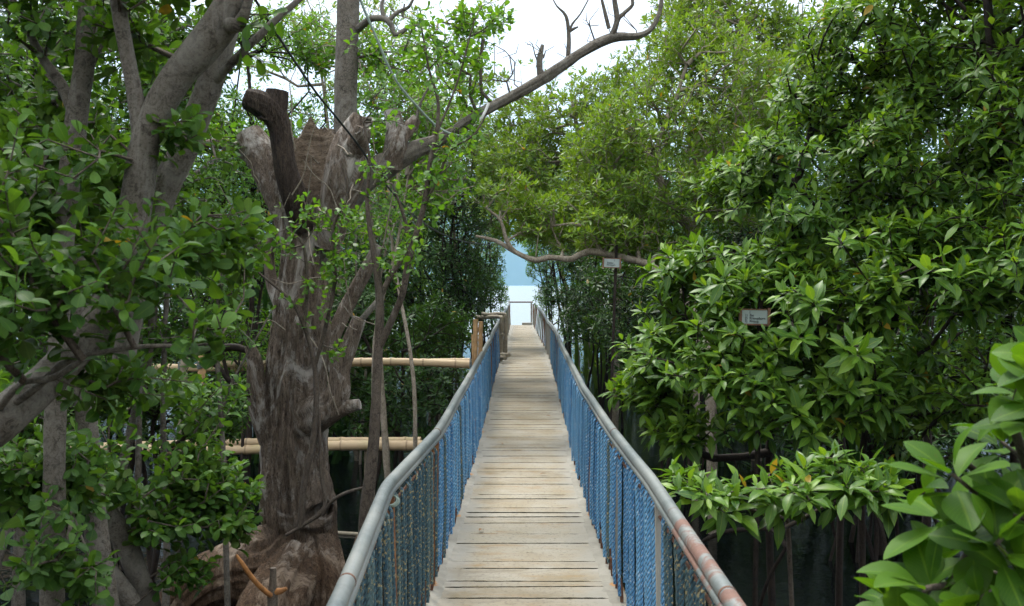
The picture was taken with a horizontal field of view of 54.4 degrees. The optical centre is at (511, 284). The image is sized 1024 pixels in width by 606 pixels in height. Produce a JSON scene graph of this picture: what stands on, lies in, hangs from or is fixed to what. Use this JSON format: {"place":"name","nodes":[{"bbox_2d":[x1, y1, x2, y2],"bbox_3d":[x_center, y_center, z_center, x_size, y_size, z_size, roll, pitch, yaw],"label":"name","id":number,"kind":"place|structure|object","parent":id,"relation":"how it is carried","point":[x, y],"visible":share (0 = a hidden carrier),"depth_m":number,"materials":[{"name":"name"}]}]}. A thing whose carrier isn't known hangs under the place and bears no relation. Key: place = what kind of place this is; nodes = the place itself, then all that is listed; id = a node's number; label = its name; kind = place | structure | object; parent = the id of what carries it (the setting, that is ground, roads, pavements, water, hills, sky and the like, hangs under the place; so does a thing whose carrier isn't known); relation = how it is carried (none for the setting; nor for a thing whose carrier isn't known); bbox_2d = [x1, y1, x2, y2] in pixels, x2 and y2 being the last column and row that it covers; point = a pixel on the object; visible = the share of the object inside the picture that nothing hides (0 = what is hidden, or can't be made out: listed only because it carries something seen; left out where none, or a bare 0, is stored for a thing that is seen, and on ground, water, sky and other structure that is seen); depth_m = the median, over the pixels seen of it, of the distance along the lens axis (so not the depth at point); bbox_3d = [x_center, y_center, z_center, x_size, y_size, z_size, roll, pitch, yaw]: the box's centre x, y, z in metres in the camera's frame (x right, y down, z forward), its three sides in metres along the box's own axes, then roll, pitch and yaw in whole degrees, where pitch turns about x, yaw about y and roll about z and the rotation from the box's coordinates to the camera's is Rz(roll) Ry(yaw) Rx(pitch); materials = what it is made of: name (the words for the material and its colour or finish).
{"place":"outdoors","nodes":[
{"label":"outdoors","id":0,"kind":"place"},
{"bbox_2d":[0,286,1011,605],"bbox_3d":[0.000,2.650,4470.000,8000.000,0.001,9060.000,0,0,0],"label":"water","id":1,"kind":"structure","parent":0,"point":[812,568],"depth_m":10.73,"materials":[{"name":"grey liquid"}]},
{"bbox_2d":[0,0,116,605],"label":"mangrove tree","id":2,"kind":"object","parent":1,"relation":"on","point":[16,86],"visible":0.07,"depth_m":5.71,"materials":[{"name":"green plant"}]},
{"bbox_2d":[0,0,167,605],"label":"slim mangrove tree","id":3,"kind":"object","parent":1,"relation":"on","point":[66,105],"visible":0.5,"depth_m":3.68,"materials":[{"name":"green plant"}]},
{"bbox_2d":[0,8,242,427],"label":"mangrove tree","id":4,"kind":"object","parent":1,"relation":"on","point":[174,308],"visible":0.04,"depth_m":13.68,"materials":[{"name":"green plant"}]},
{"bbox_2d":[0,244,265,605],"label":"leaning mangrove tree","id":5,"kind":"object","parent":1,"relation":"on","point":[197,480],"visible":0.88,"depth_m":4.38,"materials":[{"name":"green plant"}]},
{"bbox_2d":[24,313,250,582],"bbox_3d":[-3.522,1.617,9.148,2.540,2.694,2.877,0,0,0],"label":"mangrove tree","id":6,"kind":"object","parent":1,"relation":"on","point":[152,413],"visible":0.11,"depth_m":8.99,"materials":[{"name":"green plant"}]},
{"bbox_2d":[26,0,253,605],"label":"mangrove tree","id":7,"kind":"object","parent":1,"relation":"in","point":[154,332],"visible":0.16,"depth_m":6.49,"materials":[{"name":"green plant"}]},
{"bbox_2d":[0,0,302,446],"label":"forked mangrove tree","id":8,"kind":"object","parent":1,"relation":"on","point":[137,267],"visible":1,"depth_m":3.00,"materials":[{"name":"green plant"}]},
{"bbox_2d":[169,267,275,605],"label":"sapling","id":9,"kind":"object","parent":1,"relation":"in","point":[219,412],"visible":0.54,"depth_m":6.29,"materials":[{"name":"green plant"}]},
{"bbox_2d":[0,8,492,463],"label":"woodland","id":10,"kind":"object","parent":1,"relation":"on","point":[266,304],"visible":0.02,"depth_m":16.37,"materials":[{"name":"green plant"}]},
{"bbox_2d":[165,1,333,510],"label":"mangrove tree","id":11,"kind":"object","parent":1,"relation":"in","point":[267,41],"visible":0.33,"depth_m":12.01,"materials":[{"name":"green plant"}]},
{"bbox_2d":[235,554,287,605],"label":"broken sapling","id":12,"kind":"object","parent":1,"relation":"on","point":[272,592],"visible":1,"depth_m":3.58,"materials":[{"name":"brown plant"}]},
{"bbox_2d":[70,319,482,473],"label":"bamboo walkway","id":13,"kind":"structure","parent":1,"relation":"on","point":[251,446],"depth_m":11.81,"materials":[{"name":"wood"}]},
{"bbox_2d":[226,163,381,535],"bbox_3d":[-1.444,0.458,6.822,1.098,2.576,0.611,0,0,0],"label":"sapling","id":14,"kind":"object","parent":1,"relation":"on","point":[333,262],"visible":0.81,"depth_m":6.86,"materials":[{"name":"green plant"}]},
{"bbox_2d":[140,0,509,464],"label":"mangrove tree","id":15,"kind":"object","parent":1,"relation":"on","point":[357,455],"visible":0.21,"depth_m":14.94,"materials":[{"name":"green plant"}]},
{"bbox_2d":[178,39,481,386],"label":"woodland","id":16,"kind":"object","parent":1,"relation":"on","point":[422,271],"visible":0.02,"depth_m":24.84,"materials":[{"name":"green plant"}]},
{"bbox_2d":[338,531,357,535],"bbox_3d":[-1.725,2.640,10.550,0.418,0.044,0.044,0,0,14],"label":"floating stick","id":17,"kind":"object","parent":1,"relation":"on","point":[347,533],"visible":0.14,"depth_m":10.54,"materials":[{"name":"grey wood"}]},
{"bbox_2d":[284,1,496,499],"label":"mangrove tree","id":18,"kind":"object","parent":1,"relation":"in","point":[322,52],"visible":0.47,"depth_m":11.53,"materials":[{"name":"green plant"}]},
{"bbox_2d":[327,267,476,489],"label":"mangrove tree","id":19,"kind":"object","parent":1,"relation":"in","point":[437,396],"visible":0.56,"depth_m":13.28,"materials":[{"name":"green plant"}]},
{"bbox_2d":[159,0,663,605],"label":"old mangrove tree","id":20,"kind":"object","parent":1,"relation":"in","point":[287,168],"visible":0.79,"depth_m":7.80,"materials":[{"name":"brown plant"}]},
{"bbox_2d":[254,0,489,244],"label":"cable","id":21,"kind":"object","parent":20,"relation":"hanging from","point":[312,87],"visible":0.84,"depth_m":6.88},
{"bbox_2d":[359,0,489,136],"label":"cord","id":22,"kind":"object","parent":20,"relation":"hanging from","point":[398,83],"visible":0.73,"depth_m":7.92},
{"bbox_2d":[341,166,499,424],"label":"mangrove tree","id":23,"kind":"object","parent":1,"relation":"in","point":[446,256],"visible":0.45,"depth_m":16.25,"materials":[{"name":"green plant"}]},
{"bbox_2d":[355,0,510,533],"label":"sapling","id":24,"kind":"object","parent":1,"relation":"on","point":[406,257],"visible":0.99,"depth_m":6.47,"materials":[{"name":"green plant"}]},
{"bbox_2d":[367,90,524,426],"bbox_3d":[-1.353,-0.293,18.096,3.351,6.490,3.208,0,0,0],"label":"mangrove tree","id":25,"kind":"object","parent":1,"relation":"on","point":[494,231],"visible":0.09,"depth_m":17.73,"materials":[{"name":"green plant"}]},
{"bbox_2d":[429,204,506,345],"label":"mangrove tree","id":26,"kind":"object","parent":1,"relation":"in","point":[488,249],"visible":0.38,"depth_m":23.45,"materials":[{"name":"green plant"}]},
{"bbox_2d":[448,218,509,338],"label":"mangrove tree","id":27,"kind":"object","parent":1,"relation":"on","point":[500,280],"visible":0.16,"depth_m":30.86,"materials":[{"name":"green plant"}]},
{"bbox_2d":[426,322,626,605],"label":"boardwalk","id":28,"kind":"structure","parent":1,"relation":"on","point":[535,542],"depth_m":7.11,"materials":[{"name":"weathered wood planks"}]},
{"bbox_2d":[326,302,510,605],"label":"railing","id":29,"kind":"object","parent":28,"relation":"on","point":[449,444],"visible":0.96,"depth_m":4.87,"materials":[{"name":"blue metal"}]},
{"bbox_2d":[389,495,399,506],"bbox_3d":[-0.493,0.891,4.102,0.078,0.054,0.038,0,0,-42],"label":"tie cord","id":30,"kind":"object","parent":29,"relation":"attached to","point":[394,504],"visible":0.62,"depth_m":4.10,"materials":[{"name":"white plastic"}]},
{"bbox_2d":[475,312,510,360],"bbox_3d":[-0.255,1.212,21.374,0.556,1.244,1.460,0,0,-27],"label":"railing","id":31,"kind":"object","parent":28,"relation":"on","point":[503,338],"visible":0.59,"depth_m":21.46,"materials":[{"name":"brown wood"}]},
{"bbox_2d":[508,301,533,322],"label":"end railing","id":32,"kind":"object","parent":28,"relation":"on","point":[531,302],"visible":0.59,"depth_m":40.98,"materials":[{"name":"grey metal"}]},
{"bbox_2d":[533,303,745,605],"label":"railing","id":33,"kind":"object","parent":28,"relation":"on","point":[598,460],"visible":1,"depth_m":4.81,"materials":[{"name":"metal"}]},
{"bbox_2d":[517,237,579,321],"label":"mangrove tree","id":34,"kind":"object","parent":1,"relation":"in","point":[532,252],"visible":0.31,"depth_m":31.47,"materials":[{"name":"green plant"}]},
{"bbox_2d":[449,39,671,428],"bbox_3d":[0.653,-0.518,16.222,3.838,6.939,3.742,0,0,20],"label":"canopy tree","id":35,"kind":"object","parent":1,"relation":"in","point":[540,141],"visible":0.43,"depth_m":15.88,"materials":[{"name":"green plant"}]},
{"bbox_2d":[526,224,608,358],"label":"mangrove tree","id":36,"kind":"object","parent":1,"relation":"in","point":[552,300],"visible":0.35,"depth_m":23.74,"materials":[{"name":"green plant"}]},
{"bbox_2d":[458,137,677,374],"bbox_3d":[1.494,-0.721,26.940,6.213,7.349,3.502,0,0,0],"label":"mangrove tree","id":37,"kind":"object","parent":1,"relation":"on","point":[560,177],"visible":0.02,"depth_m":26.69,"materials":[{"name":"green plant"}]},
{"bbox_2d":[463,165,718,534],"bbox_3d":[0.914,0.800,11.397,2.950,4.301,1.735,0,0,0],"label":"canopy tree","id":38,"kind":"object","parent":1,"relation":"in","point":[630,242],"visible":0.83,"depth_m":11.11,"materials":[{"name":"green plant"}]},
{"bbox_2d":[602,245,620,420],"bbox_3d":[1.026,1.357,10.825,0.200,3.585,0.081,2,0,0],"label":"sign","id":39,"kind":"object","parent":1,"relation":"on","point":[615,263],"visible":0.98,"depth_m":10.84,"materials":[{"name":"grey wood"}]},
{"bbox_2d":[547,213,718,428],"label":"mangrove tree","id":40,"kind":"object","parent":1,"relation":"on","point":[586,305],"visible":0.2,"depth_m":18.32,"materials":[{"name":"green plant"}]},
{"bbox_2d":[558,3,802,500],"bbox_3d":[2.093,-0.272,11.938,3.086,6.446,3.043,0,0,0],"label":"canopy tree","id":41,"kind":"object","parent":1,"relation":"in","point":[605,185],"visible":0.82,"depth_m":11.70,"materials":[{"name":"green plant"}]},
{"bbox_2d":[582,203,820,488],"bbox_3d":[2.537,0.859,12.925,3.329,4.192,2.548,0,0,0],"label":"mangrove tree","id":42,"kind":"object","parent":1,"relation":"on","point":[627,289],"visible":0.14,"depth_m":12.91,"materials":[{"name":"green plant"}]},
{"bbox_2d":[641,0,866,460],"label":"canopy tree","id":43,"kind":"object","parent":1,"relation":"in","point":[777,22],"visible":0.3,"depth_m":14.72,"materials":[{"name":"green plant"}]},
{"bbox_2d":[738,291,770,605],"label":"sign","id":44,"kind":"object","parent":1,"relation":"on","point":[759,316],"visible":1,"depth_m":6.04,"materials":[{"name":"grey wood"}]},
{"bbox_2d":[549,0,974,389],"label":"woodland","id":45,"kind":"object","parent":1,"relation":"on","point":[588,354],"visible":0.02,"depth_m":25.49,"materials":[{"name":"green plant"}]},
{"bbox_2d":[654,439,914,605],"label":"mangrove bush","id":46,"kind":"object","parent":1,"relation":"in","point":[862,483],"visible":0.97,"depth_m":4.76,"materials":[{"name":"green plant"}]},
{"bbox_2d":[560,26,1022,486],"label":"tree","id":47,"kind":"object","parent":1,"relation":"on","point":[855,449],"depth_m":14.57,"materials":[{"name":"green plant"}]},
{"bbox_2d":[598,201,1023,605],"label":"mangrove bush","id":48,"kind":"object","parent":1,"relation":"in","point":[865,371],"visible":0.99,"depth_m":5.92,"materials":[{"name":"green plant"}]},
{"bbox_2d":[675,0,1023,605],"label":"mangrove tree","id":49,"kind":"object","parent":1,"relation":"on","point":[755,176],"visible":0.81,"depth_m":6.47,"materials":[{"name":"green plant"}]},
{"bbox_2d":[695,239,1023,562],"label":"mangrove tree","id":50,"kind":"object","parent":1,"relation":"on","point":[880,543],"visible":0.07,"depth_m":9.45,"materials":[{"name":"green plant"}]},
{"bbox_2d":[705,0,1023,483],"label":"mangrove tree","id":51,"kind":"object","parent":1,"relation":"on","point":[928,137],"visible":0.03,"depth_m":13.53,"materials":[{"name":"green plant"}]},
{"bbox_2d":[818,0,1023,570],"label":"mangrove tree","id":52,"kind":"object","parent":1,"relation":"on","point":[980,31],"visible":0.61,"depth_m":5.95,"materials":[{"name":"green plant"}]},
{"bbox_2d":[853,326,1023,605],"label":"mangrove bush","id":53,"kind":"object","parent":1,"relation":"in","point":[976,523],"visible":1,"depth_m":1.79,"materials":[{"name":"green plant"}]},
{"bbox_2d":[0,0,1023,208],"label":"sky","id":54,"kind":"structure","parent":0,"point":[542,21],"materials":[{"name":"white"}]},
{"bbox_2d":[172,161,1017,285],"bbox_3d":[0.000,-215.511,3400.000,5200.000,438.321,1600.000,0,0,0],"label":"hills","id":55,"kind":"structure","parent":0,"point":[515,273],"depth_m":2645.17,"materials":[{"name":"blue"}]}
]}

